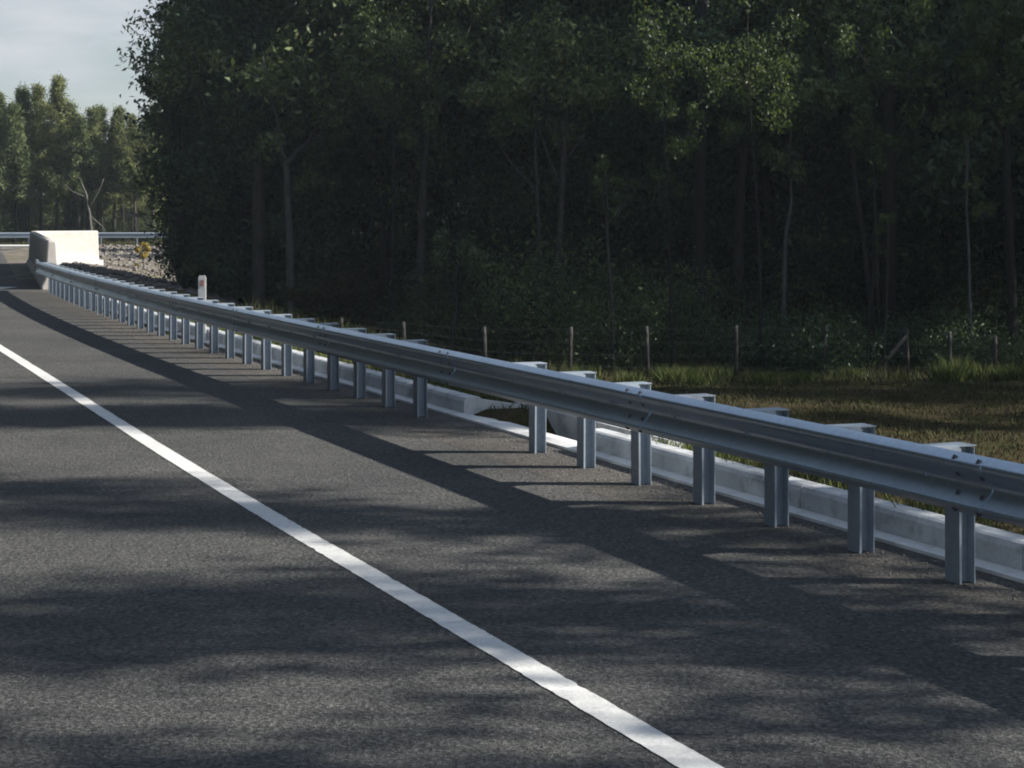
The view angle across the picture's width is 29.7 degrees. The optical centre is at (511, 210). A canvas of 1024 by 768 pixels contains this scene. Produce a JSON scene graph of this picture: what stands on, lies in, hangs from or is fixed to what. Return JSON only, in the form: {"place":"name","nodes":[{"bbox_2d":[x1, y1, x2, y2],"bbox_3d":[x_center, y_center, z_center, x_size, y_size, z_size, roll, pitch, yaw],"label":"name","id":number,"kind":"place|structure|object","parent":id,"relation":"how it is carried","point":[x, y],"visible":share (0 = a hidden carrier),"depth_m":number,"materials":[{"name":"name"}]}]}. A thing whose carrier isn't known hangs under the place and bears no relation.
{"place":"outdoors","nodes":[
{"label":"outdoors","id":0,"kind":"place"},
{"bbox_2d":[0,0,363,205],"label":"sky","id":1,"kind":"structure","parent":0,"point":[80,40],"materials":[{"name":"white"}]},
{"bbox_2d":[0,252,1023,767],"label":"road","id":2,"kind":"structure","parent":0,"point":[156,610],"depth_m":9.56,"materials":[{"name":"grey asphalt"}]},
{"bbox_2d":[0,344,723,767],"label":"edge line","id":3,"kind":"object","parent":2,"relation":"on","point":[650,738],"visible":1,"depth_m":9.51,"materials":[{"name":"paint"}]},
{"bbox_2d":[0,213,1023,534],"bbox_3d":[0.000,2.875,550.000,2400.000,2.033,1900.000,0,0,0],"label":"ground","id":4,"kind":"structure","parent":0,"point":[16,261],"depth_m":37.62,"materials":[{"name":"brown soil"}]},
{"bbox_2d":[0,98,46,243],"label":"pine tree","id":5,"kind":"object","parent":4,"relation":"on","point":[14,133],"visible":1,"depth_m":113.54,"materials":[{"name":"green plant"}]},
{"bbox_2d":[0,81,59,241],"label":"pine tree","id":6,"kind":"object","parent":4,"relation":"on","point":[22,94],"visible":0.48,"depth_m":116.37,"materials":[{"name":"green plant"}]},
{"bbox_2d":[13,81,59,230],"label":"pine tree","id":7,"kind":"object","parent":4,"relation":"on","point":[37,93],"visible":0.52,"depth_m":116.15,"materials":[{"name":"green plant"}]},
{"bbox_2d":[26,231,102,289],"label":"concrete barrier","id":8,"kind":"object","parent":4,"relation":"on","point":[58,247],"visible":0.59,"depth_m":72.80,"materials":[{"name":"white concrete"}]},
{"bbox_2d":[27,72,104,230],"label":"pine tree","id":9,"kind":"object","parent":4,"relation":"on","point":[52,129],"visible":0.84,"depth_m":114.78,"materials":[{"name":"green plant"}]},
{"bbox_2d":[42,98,92,229],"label":"pine tree","id":10,"kind":"object","parent":4,"relation":"on","point":[72,111],"visible":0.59,"depth_m":115.02,"materials":[{"name":"green plant"}]},
{"bbox_2d":[37,112,102,230],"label":"pine tree","id":11,"kind":"object","parent":4,"relation":"on","point":[77,147],"visible":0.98,"depth_m":113.87,"materials":[{"name":"green plant"}]},
{"bbox_2d":[54,104,120,230],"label":"pine tree","id":12,"kind":"object","parent":4,"relation":"on","point":[94,122],"visible":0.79,"depth_m":114.83,"materials":[{"name":"green plant"}]},
{"bbox_2d":[90,102,131,241],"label":"pine tree","id":13,"kind":"object","parent":4,"relation":"on","point":[104,126],"visible":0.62,"depth_m":115.80,"materials":[{"name":"green plant"}]},
{"bbox_2d":[97,103,146,242],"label":"pine tree","id":14,"kind":"object","parent":4,"relation":"on","point":[116,125],"visible":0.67,"depth_m":115.75,"materials":[{"name":"green plant"}]},
{"bbox_2d":[104,113,152,241],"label":"pine tree","id":15,"kind":"object","parent":4,"relation":"on","point":[127,149],"visible":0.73,"depth_m":113.93,"materials":[{"name":"green plant"}]},
{"bbox_2d":[109,101,166,241],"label":"pine tree","id":16,"kind":"object","parent":4,"relation":"on","point":[147,148],"visible":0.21,"depth_m":114.25,"materials":[{"name":"green plant"}]},
{"bbox_2d":[119,3,251,286],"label":"gum tree","id":17,"kind":"object","parent":4,"relation":"on","point":[166,134],"visible":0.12,"depth_m":63.21,"materials":[{"name":"green plant"}]},
{"bbox_2d":[0,233,375,244],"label":"guardrail","id":18,"kind":"object","parent":4,"relation":"on","point":[100,235],"visible":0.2,"depth_m":107.99,"materials":[{"name":"grey metal"}]},
{"bbox_2d":[114,0,275,273],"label":"gum tree","id":19,"kind":"object","parent":4,"relation":"on","point":[147,45],"visible":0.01,"depth_m":63.46,"materials":[{"name":"green plant"}]},
{"bbox_2d":[60,244,330,324],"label":"gravel","id":20,"kind":"structure","parent":4,"relation":"on","point":[113,272],"depth_m":68.84,"materials":[{"name":"grey gravel"}]},
{"bbox_2d":[140,0,261,297],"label":"gum tree","id":21,"kind":"object","parent":4,"relation":"on","point":[211,224],"visible":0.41,"depth_m":61.78,"materials":[{"name":"green plant"}]},
{"bbox_2d":[137,53,281,289],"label":"gum tree","id":22,"kind":"object","parent":4,"relation":"on","point":[173,254],"visible":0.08,"depth_m":62.48,"materials":[{"name":"green plant"}]},
{"bbox_2d":[138,6,306,297],"bbox_3d":[-9.327,-1.883,63.035,5.804,10.071,6.113,0,0,-1],"label":"gum tree","id":23,"kind":"object","parent":4,"relation":"on","point":[169,208],"visible":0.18,"depth_m":62.10,"materials":[{"name":"green plant"}]},
{"bbox_2d":[115,0,330,309],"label":"gum tree","id":24,"kind":"object","parent":4,"relation":"on","point":[258,282],"visible":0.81,"depth_m":60.32,"materials":[{"name":"green plant"}]},
{"bbox_2d":[125,0,326,303],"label":"gum tree","id":25,"kind":"object","parent":4,"relation":"on","point":[210,15],"visible":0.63,"depth_m":60.76,"materials":[{"name":"green plant"}]},
{"bbox_2d":[172,6,362,306],"bbox_3d":[-7.940,-1.582,63.453,6.109,10.601,6.435,0,0,-4],"label":"gum tree","id":26,"kind":"object","parent":4,"relation":"on","point":[277,258],"visible":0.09,"depth_m":62.41,"materials":[{"name":"green plant"}]},
{"bbox_2d":[204,22,373,316],"bbox_3d":[-6.604,-1.066,58.888,5.105,9.407,4.365,0,0,-20],"label":"gum tree","id":27,"kind":"object","parent":4,"relation":"on","point":[313,179],"visible":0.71,"depth_m":59.38,"materials":[{"name":"green plant"}]},
{"bbox_2d":[102,296,480,414],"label":"kerb","id":28,"kind":"structure","parent":4,"relation":"on","point":[465,403],"depth_m":21.59,"materials":[{"name":"concrete"}]},
{"bbox_2d":[233,10,376,322],"bbox_3d":[-7.065,-1.427,63.332,5.421,10.722,5.335,0,0,-3],"label":"gum tree","id":29,"kind":"object","parent":4,"relation":"on","point":[351,214],"visible":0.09,"depth_m":62.35,"materials":[{"name":"green plant"}]},
{"bbox_2d":[240,46,406,321],"bbox_3d":[-6.173,-0.761,62.216,5.791,9.541,5.498,0,0,3],"label":"gum tree","id":30,"kind":"object","parent":4,"relation":"on","point":[313,238],"visible":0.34,"depth_m":61.30,"materials":[{"name":"green plant"}]},
{"bbox_2d":[284,260,372,327],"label":"shrub","id":31,"kind":"object","parent":4,"relation":"on","point":[346,281],"visible":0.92,"depth_m":57.80,"materials":[{"name":"green plant"}]},
{"bbox_2d":[225,0,480,328],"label":"gum tree","id":32,"kind":"object","parent":4,"relation":"on","point":[296,83],"visible":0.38,"depth_m":59.11,"materials":[{"name":"green plant"}]},
{"bbox_2d":[293,5,432,326],"bbox_3d":[-4.906,-2.849,65.374,6.971,14.010,7.084,0,0,-37],"label":"gum tree","id":33,"kind":"object","parent":4,"relation":"on","point":[367,226],"visible":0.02,"depth_m":63.79,"materials":[{"name":"green plant"}]},
{"bbox_2d":[287,0,503,325],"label":"gum tree","id":34,"kind":"object","parent":4,"relation":"on","point":[371,158],"visible":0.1,"depth_m":61.28,"materials":[{"name":"green plant"}]},
{"bbox_2d":[340,0,462,332],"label":"tree","id":35,"kind":"object","parent":4,"relation":"on","point":[386,111],"visible":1,"depth_m":55.46,"materials":[{"name":"green plant"}]},
{"bbox_2d":[360,294,443,339],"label":"bush","id":36,"kind":"object","parent":4,"relation":"on","point":[393,326],"visible":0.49,"depth_m":54.97,"materials":[{"name":"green plant"}]},
{"bbox_2d":[335,0,500,334],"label":"gum tree","id":37,"kind":"object","parent":4,"relation":"on","point":[444,40],"visible":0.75,"depth_m":57.41,"materials":[{"name":"green plant"}]},
{"bbox_2d":[383,253,485,346],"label":"bush","id":38,"kind":"object","parent":4,"relation":"on","point":[432,326],"visible":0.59,"depth_m":54.22,"materials":[{"name":"green plant"}]},
{"bbox_2d":[333,0,549,315],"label":"gum tree","id":39,"kind":"object","parent":4,"relation":"on","point":[450,14],"visible":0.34,"depth_m":59.02,"materials":[{"name":"green plant"}]},
{"bbox_2d":[342,125,550,318],"bbox_3d":[-1.019,0.206,63.393,9.301,7.744,7.432,0,0,-25],"label":"shrub","id":40,"kind":"object","parent":4,"relation":"on","point":[403,225],"visible":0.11,"depth_m":61.43,"materials":[{"name":"green plant"}]},
{"bbox_2d":[357,0,550,325],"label":"gum tree","id":41,"kind":"object","parent":4,"relation":"on","point":[476,159],"visible":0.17,"depth_m":59.48,"materials":[{"name":"green plant"}]},
{"bbox_2d":[419,228,491,350],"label":"sapling","id":42,"kind":"object","parent":4,"relation":"on","point":[456,272],"visible":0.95,"depth_m":51.97,"materials":[{"name":"green plant"}]},
{"bbox_2d":[384,261,537,352],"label":"bush","id":43,"kind":"object","parent":4,"relation":"on","point":[460,343],"visible":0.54,"depth_m":53.05,"materials":[{"name":"green plant"}]},
{"bbox_2d":[371,105,663,336],"bbox_3d":[0.239,0.374,58.450,8.571,7.136,6.849,0,0,34],"label":"shrub","id":44,"kind":"object","parent":4,"relation":"on","point":[530,226],"visible":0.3,"depth_m":57.92,"materials":[{"name":"green plant"}]},
{"bbox_2d":[449,0,603,256],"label":"gum tree","id":45,"kind":"object","parent":4,"relation":"on","point":[520,10],"visible":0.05,"depth_m":61.96,"materials":[{"name":"green plant"}]},
{"bbox_2d":[35,259,1023,584],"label":"guardrail","id":46,"kind":"object","parent":4,"relation":"on","point":[963,485],"visible":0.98,"depth_m":13.52,"materials":[{"name":"metal"}]},
{"bbox_2d":[440,0,620,331],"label":"gum tree","id":47,"kind":"object","parent":4,"relation":"on","point":[520,199],"visible":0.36,"depth_m":58.58,"materials":[{"name":"green plant"}]},
{"bbox_2d":[443,230,623,357],"bbox_3d":[0.500,2.241,50.830,4.547,3.471,3.806,0,0,24],"label":"bush","id":48,"kind":"object","parent":4,"relation":"on","point":[514,347],"visible":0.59,"depth_m":50.75,"materials":[{"name":"green plant"}]},
{"bbox_2d":[461,1,645,349],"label":"gum tree","id":49,"kind":"object","parent":4,"relation":"on","point":[522,76],"visible":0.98,"depth_m":53.31,"materials":[{"name":"green plant"}]},
{"bbox_2d":[449,198,676,359],"bbox_3d":[1.143,1.796,49.384,5.539,4.229,4.637,0,0,-12],"label":"bush","id":50,"kind":"object","parent":4,"relation":"on","point":[540,276],"visible":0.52,"depth_m":49.01,"materials":[{"name":"green plant"}]},
{"bbox_2d":[102,306,1023,583],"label":"kerb edge strip","id":51,"kind":"object","parent":4,"relation":"on","point":[992,568],"visible":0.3,"depth_m":13.66,"materials":[{"name":"concrete"}]},
{"bbox_2d":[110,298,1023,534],"bbox_3d":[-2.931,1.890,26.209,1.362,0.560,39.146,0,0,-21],"label":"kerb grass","id":52,"kind":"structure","parent":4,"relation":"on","point":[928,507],"depth_m":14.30,"materials":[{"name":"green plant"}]},
{"bbox_2d":[482,0,660,285],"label":"gum tree","id":53,"kind":"object","parent":4,"relation":"on","point":[608,7],"visible":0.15,"depth_m":59.05,"materials":[{"name":"green plant"}]},
{"bbox_2d":[469,399,683,448],"bbox_3d":[0.439,2.070,17.566,0.783,0.460,3.453,0,0,-22],"label":"drain inlet","id":54,"kind":"object","parent":4,"relation":"on","point":[564,426],"visible":0.19,"depth_m":18.05,"materials":[{"name":"concrete"}]},
{"bbox_2d":[482,0,678,333],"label":"gum tree","id":55,"kind":"object","parent":4,"relation":"on","point":[570,145],"visible":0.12,"depth_m":58.45,"materials":[{"name":"green plant"}]},
{"bbox_2d":[524,268,665,369],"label":"bush","id":56,"kind":"object","parent":4,"relation":"on","point":[598,342],"visible":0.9,"depth_m":46.75,"materials":[{"name":"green plant"}]},
{"bbox_2d":[461,148,751,321],"bbox_3d":[3.577,0.600,61.487,9.359,6.824,9.023,0,0,-22],"label":"shrub","id":57,"kind":"object","parent":4,"relation":"on","point":[602,236],"visible":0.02,"depth_m":58.32,"materials":[{"name":"green plant"}]},
{"bbox_2d":[235,298,1023,385],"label":"long grass","id":58,"kind":"structure","parent":4,"relation":"on","point":[554,361],"depth_m":44.92,"materials":[{"name":"green plant"}]},
{"bbox_2d":[534,196,730,318],"bbox_3d":[3.563,1.525,57.342,5.815,4.841,4.647,0,0,2],"label":"shrub","id":59,"kind":"object","parent":4,"relation":"on","point":[583,231],"visible":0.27,"depth_m":56.91,"materials":[{"name":"green plant"}]},
{"bbox_2d":[589,152,685,368],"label":"sapling","id":60,"kind":"object","parent":4,"relation":"on","point":[597,184],"visible":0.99,"depth_m":46.36,"materials":[{"name":"green plant"}]},
{"bbox_2d":[556,236,729,368],"bbox_3d":[3.294,2.254,47.727,3.573,3.259,4.268,0,0,-33],"label":"bush","id":61,"kind":"object","parent":4,"relation":"on","point":[658,359],"visible":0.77,"depth_m":47.24,"materials":[{"name":"green plant"}]},
{"bbox_2d":[562,2,737,305],"bbox_3d":[4.016,-1.047,58.421,6.346,10.455,6.025,0,0,-28],"label":"gum tree","id":62,"kind":"object","parent":4,"relation":"on","point":[636,173],"visible":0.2,"depth_m":57.40,"materials":[{"name":"green plant"}]},
{"bbox_2d":[569,0,769,336],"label":"gum tree","id":63,"kind":"object","parent":4,"relation":"on","point":[650,206],"visible":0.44,"depth_m":55.72,"materials":[{"name":"green plant"}]},
{"bbox_2d":[625,0,722,365],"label":"sapling","id":64,"kind":"object","parent":4,"relation":"on","point":[665,83],"visible":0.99,"depth_m":46.58,"materials":[{"name":"green plant"}]},
{"bbox_2d":[589,55,765,281],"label":"gum tree","id":65,"kind":"object","parent":4,"relation":"on","point":[749,227],"visible":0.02,"depth_m":59.03,"materials":[{"name":"green plant"}]},
{"bbox_2d":[339,318,1023,376],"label":"wire fence","id":66,"kind":"object","parent":4,"relation":"on","point":[905,338],"visible":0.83,"depth_m":44.95,"materials":[{"name":"grey metal"}]},
{"bbox_2d":[613,246,752,364],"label":"bush","id":67,"kind":"object","parent":4,"relation":"on","point":[679,325],"visible":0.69,"depth_m":47.90,"materials":[{"name":"green plant"}]},
{"bbox_2d":[618,0,791,351],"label":"gum tree","id":68,"kind":"object","parent":4,"relation":"on","point":[704,30],"visible":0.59,"depth_m":51.89,"materials":[{"name":"green plant"}]},
{"bbox_2d":[640,262,797,346],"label":"shrub","id":69,"kind":"object","parent":4,"relation":"on","point":[729,299],"visible":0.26,"depth_m":53.86,"materials":[{"name":"green plant"}]},
{"bbox_2d":[571,0,871,316],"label":"gum tree","id":70,"kind":"object","parent":4,"relation":"on","point":[739,215],"visible":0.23,"depth_m":54.18,"materials":[{"name":"green plant"}]},
{"bbox_2d":[665,240,825,344],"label":"shrub","id":71,"kind":"object","parent":4,"relation":"on","point":[731,286],"visible":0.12,"depth_m":55.05,"materials":[{"name":"green plant"}]},
{"bbox_2d":[628,8,867,282],"bbox_3d":[6.518,-2.875,59.488,8.134,14.046,7.547,0,0,2],"label":"gum tree","id":72,"kind":"object","parent":4,"relation":"on","point":[753,204],"visible":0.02,"depth_m":57.78,"materials":[{"name":"green plant"}]},
{"bbox_2d":[677,295,822,368],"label":"bush","id":73,"kind":"object","parent":4,"relation":"on","point":[751,351],"visible":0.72,"depth_m":46.92,"materials":[{"name":"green plant"}]},
{"bbox_2d":[697,0,815,369],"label":"sapling","id":74,"kind":"object","parent":4,"relation":"on","point":[783,96],"visible":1,"depth_m":46.26,"materials":[{"name":"green plant"}]},
{"bbox_2d":[626,0,898,293],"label":"gum tree","id":75,"kind":"object","parent":4,"relation":"on","point":[766,192],"visible":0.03,"depth_m":56.21,"materials":[{"name":"green plant"}]},
{"bbox_2d":[679,280,890,368],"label":"bush","id":76,"kind":"object","parent":4,"relation":"on","point":[748,334],"visible":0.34,"depth_m":47.41,"materials":[{"name":"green plant"}]},
{"bbox_2d":[596,152,976,343],"bbox_3d":[8.530,0.983,56.687,10.838,6.254,8.827,0,0,26],"label":"shrub","id":77,"kind":"object","parent":4,"relation":"on","point":[747,245],"visible":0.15,"depth_m":55.55,"materials":[{"name":"green plant"}]},
{"bbox_2d":[731,13,843,354],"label":"gum tree","id":78,"kind":"object","parent":4,"relation":"on","point":[798,118],"visible":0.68,"depth_m":50.47,"materials":[{"name":"green plant"}]},
{"bbox_2d":[708,262,874,347],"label":"shrub","id":79,"kind":"object","parent":4,"relation":"on","point":[802,303],"visible":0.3,"depth_m":53.38,"materials":[{"name":"green plant"}]},
{"bbox_2d":[596,428,1023,570],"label":"kerb","id":80,"kind":"structure","parent":4,"relation":"on","point":[999,546],"depth_m":12.47,"materials":[{"name":"concrete"}]},
{"bbox_2d":[706,0,932,324],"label":"gum tree","id":81,"kind":"object","parent":4,"relation":"on","point":[799,246],"visible":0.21,"depth_m":54.33,"materials":[{"name":"green plant"}]},
{"bbox_2d":[741,286,903,375],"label":"bush","id":82,"kind":"object","parent":4,"relation":"on","point":[815,362],"visible":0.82,"depth_m":45.74,"materials":[{"name":"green plant"}]},
{"bbox_2d":[762,0,897,355],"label":"gum tree","id":83,"kind":"object","parent":4,"relation":"on","point":[852,138],"visible":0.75,"depth_m":50.74,"materials":[{"name":"green plant"}]},
{"bbox_2d":[776,287,926,365],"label":"bush","id":84,"kind":"object","parent":4,"relation":"on","point":[831,319],"visible":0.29,"depth_m":47.80,"materials":[{"name":"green plant"}]},
{"bbox_2d":[802,273,933,346],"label":"shrub","id":85,"kind":"object","parent":4,"relation":"on","point":[848,303],"visible":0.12,"depth_m":53.58,"materials":[{"name":"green plant"}]},
{"bbox_2d":[834,23,907,367],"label":"sapling","id":86,"kind":"object","parent":4,"relation":"on","point":[887,78],"visible":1,"depth_m":46.16,"materials":[{"name":"green plant"}]},
{"bbox_2d":[758,1,991,323],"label":"gum tree","id":87,"kind":"object","parent":4,"relation":"on","point":[849,192],"visible":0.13,"depth_m":54.85,"materials":[{"name":"green plant"}]},
{"bbox_2d":[874,212,897,372],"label":"sapling","id":88,"kind":"object","parent":4,"relation":"on","point":[891,218],"visible":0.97,"depth_m":45.99,"materials":[{"name":"green plant"}]},
{"bbox_2d":[824,0,962,356],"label":"gum tree","id":89,"kind":"object","parent":4,"relation":"on","point":[894,66],"visible":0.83,"depth_m":50.07,"materials":[{"name":"green plant"}]},
{"bbox_2d":[801,0,1023,275],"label":"gum tree","id":90,"kind":"object","parent":4,"relation":"on","point":[1016,197],"visible":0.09,"depth_m":53.12,"materials":[{"name":"green plant"}]},
{"bbox_2d":[854,300,988,367],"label":"bush","id":91,"kind":"object","parent":4,"relation":"on","point":[900,355],"visible":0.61,"depth_m":47.48,"materials":[{"name":"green plant"}]},
{"bbox_2d":[820,174,1023,352],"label":"shrub","id":92,"kind":"object","parent":4,"relation":"on","point":[918,301],"visible":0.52,"depth_m":51.35,"materials":[{"name":"green plant"}]},
{"bbox_2d":[845,0,1023,340],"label":"gum tree","id":93,"kind":"object","parent":4,"relation":"on","point":[946,181],"visible":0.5,"depth_m":51.38,"materials":[{"name":"green plant"}]},
{"bbox_2d":[887,279,991,364],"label":"bush","id":94,"kind":"object","parent":4,"relation":"on","point":[945,316],"visible":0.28,"depth_m":48.11,"materials":[{"name":"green plant"}]},
{"bbox_2d":[880,3,1023,321],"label":"gum tree","id":95,"kind":"object","parent":4,"relation":"on","point":[1015,221],"visible":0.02,"depth_m":55.01,"materials":[{"name":"green plant"}]},
{"bbox_2d":[880,13,1023,262],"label":"gum tree","id":96,"kind":"object","parent":4,"relation":"on","point":[924,122],"visible":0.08,"depth_m":54.02,"materials":[{"name":"green plant"}]},
{"bbox_2d":[889,299,1023,368],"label":"bush","id":97,"kind":"object","parent":4,"relation":"on","point":[971,352],"visible":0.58,"depth_m":46.17,"materials":[{"name":"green plant"}]},
{"bbox_2d":[897,254,1023,355],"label":"shrub","id":98,"kind":"object","parent":4,"relation":"on","point":[989,301],"visible":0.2,"depth_m":51.05,"materials":[{"name":"green plant"}]},
{"bbox_2d":[898,129,1023,302],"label":"shrub","id":99,"kind":"object","parent":4,"relation":"on","point":[991,237],"visible":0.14,"depth_m":54.38,"materials":[{"name":"green plant"}]},
{"bbox_2d":[905,0,1023,366],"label":"gum tree","id":100,"kind":"object","parent":4,"relation":"on","point":[989,35],"visible":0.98,"depth_m":46.49,"materials":[{"name":"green plant"}]},
{"bbox_2d":[931,110,997,358],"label":"sapling","id":101,"kind":"object","parent":4,"relation":"on","point":[991,208],"visible":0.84,"depth_m":46.77,"materials":[{"name":"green plant"}]},
{"bbox_2d":[938,270,1023,367],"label":"bush","id":102,"kind":"object","parent":4,"relation":"on","point":[1004,327],"visible":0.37,"depth_m":47.33,"materials":[{"name":"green plant"}]},
{"bbox_2d":[941,0,1023,126],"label":"gum tree","id":103,"kind":"object","parent":4,"relation":"on","point":[997,73],"visible":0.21,"depth_m":50.16,"materials":[{"name":"green plant"}]},
{"bbox_2d":[15,280,1023,635],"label":"shoulder","id":104,"kind":"object","parent":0,"point":[993,602],"visible":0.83,"depth_m":13.20},
{"bbox_2d":[77,306,1021,599],"bbox_3d":[-2.328,1.995,22.514,0.842,0.023,37.980,0,0,-21],"label":"shoulder grit","id":105,"kind":"object","parent":104,"relation":"on","point":[597,466],"visible":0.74,"depth_m":14.89,"materials":[{"name":"gravel"}]},
{"bbox_2d":[924,359,973,381],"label":"grass tussock","id":106,"kind":"object","parent":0,"point":[948,375],"depth_m":42.77,"materials":[{"name":"green plant"}]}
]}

